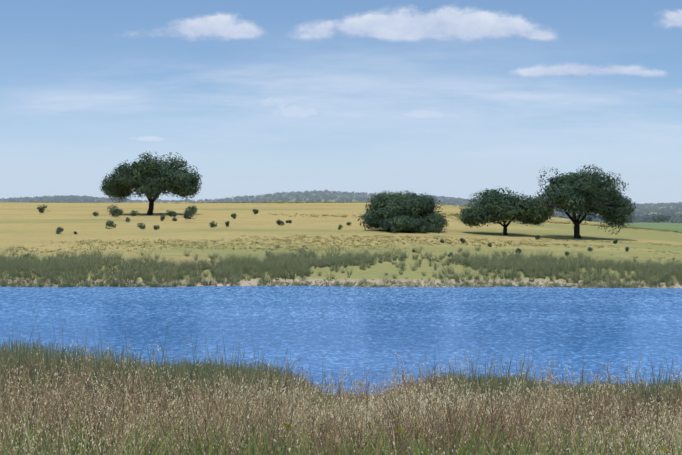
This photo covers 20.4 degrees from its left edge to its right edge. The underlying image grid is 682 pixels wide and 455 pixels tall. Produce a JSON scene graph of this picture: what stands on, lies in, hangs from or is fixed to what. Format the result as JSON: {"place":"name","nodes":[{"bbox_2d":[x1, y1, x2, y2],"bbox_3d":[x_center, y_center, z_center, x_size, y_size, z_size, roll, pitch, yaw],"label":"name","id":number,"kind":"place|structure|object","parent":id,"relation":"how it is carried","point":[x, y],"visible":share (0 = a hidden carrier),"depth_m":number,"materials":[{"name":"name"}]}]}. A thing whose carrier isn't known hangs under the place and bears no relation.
{"place":"outdoors","nodes":[
{"label":"outdoors","id":0,"kind":"place"},
{"bbox_2d":[0,286,681,396],"bbox_3d":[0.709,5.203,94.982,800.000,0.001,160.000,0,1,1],"label":"water","id":1,"kind":"structure","parent":0,"point":[334,330],"depth_m":98.89,"materials":[{"name":"blue liquid"}]},
{"bbox_2d":[0,193,681,287],"bbox_3d":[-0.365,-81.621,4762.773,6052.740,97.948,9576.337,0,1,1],"label":"ground","id":2,"kind":"structure","parent":0,"point":[28,225],"depth_m":200.74,"materials":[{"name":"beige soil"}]},
{"bbox_2d":[99,151,202,214],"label":"oak","id":3,"kind":"object","parent":2,"relation":"on","point":[157,176],"depth_m":240.55,"materials":[{"name":"green plant"}]},
{"bbox_2d":[1,417,666,454],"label":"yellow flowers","id":4,"kind":"object","parent":2,"relation":"on","point":[286,427],"visible":0.21,"depth_m":12.45,"materials":[{"name":"yellow plant"}]},
{"bbox_2d":[0,328,681,454],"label":"dry meadow stems","id":5,"kind":"object","parent":2,"relation":"on","point":[395,415],"visible":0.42,"depth_m":13.12,"materials":[{"name":"brown plant"}]},
{"bbox_2d":[0,340,681,454],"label":"meadow seed heads","id":6,"kind":"object","parent":5,"relation":"attached to","point":[429,384],"visible":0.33,"depth_m":13.43,"materials":[{"name":"beige plant"}]},
{"bbox_2d":[0,241,681,287],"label":"rushes","id":7,"kind":"object","parent":2,"relation":"on","point":[278,265],"visible":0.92,"depth_m":155.99,"materials":[{"name":"green plant"}]},
{"bbox_2d":[0,310,681,437],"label":"reeds","id":8,"kind":"object","parent":2,"relation":"on","point":[19,353],"visible":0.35,"depth_m":17.48,"materials":[{"name":"green plant"}]},
{"bbox_2d":[0,378,681,454],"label":"green meadow blades","id":9,"kind":"object","parent":2,"relation":"on","point":[462,451],"visible":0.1,"depth_m":11.39,"materials":[{"name":"green plant"}]},
{"bbox_2d":[0,189,681,222],"bbox_3d":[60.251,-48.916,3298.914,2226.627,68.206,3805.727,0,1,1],"label":"woods","id":10,"kind":"object","parent":2,"relation":"on","point":[673,214],"visible":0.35,"depth_m":3272.62,"materials":[{"name":"green plant"}]},
{"bbox_2d":[24,201,670,266],"bbox_3d":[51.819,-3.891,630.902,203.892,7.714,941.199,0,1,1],"label":"shrubs","id":11,"kind":"object","parent":2,"relation":"on","point":[190,211],"visible":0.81,"depth_m":221.46,"materials":[{"name":"green plant"}]},
{"bbox_2d":[358,190,448,232],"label":"bushy oak","id":12,"kind":"object","parent":2,"relation":"on","point":[399,212],"depth_m":204.17,"materials":[{"name":"green plant"}]},
{"bbox_2d":[455,187,546,234],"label":"tree","id":13,"kind":"object","parent":2,"relation":"on","point":[498,206],"depth_m":204.37,"materials":[{"name":"green plant"}]},
{"bbox_2d":[523,164,637,238],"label":"oak","id":14,"kind":"object","parent":2,"relation":"on","point":[581,190],"depth_m":202.98,"materials":[{"name":"green plant"}]},
{"bbox_2d":[0,0,681,203],"label":"sky","id":15,"kind":"structure","parent":0,"point":[447,98],"materials":[{"name":"blue"}]}
]}

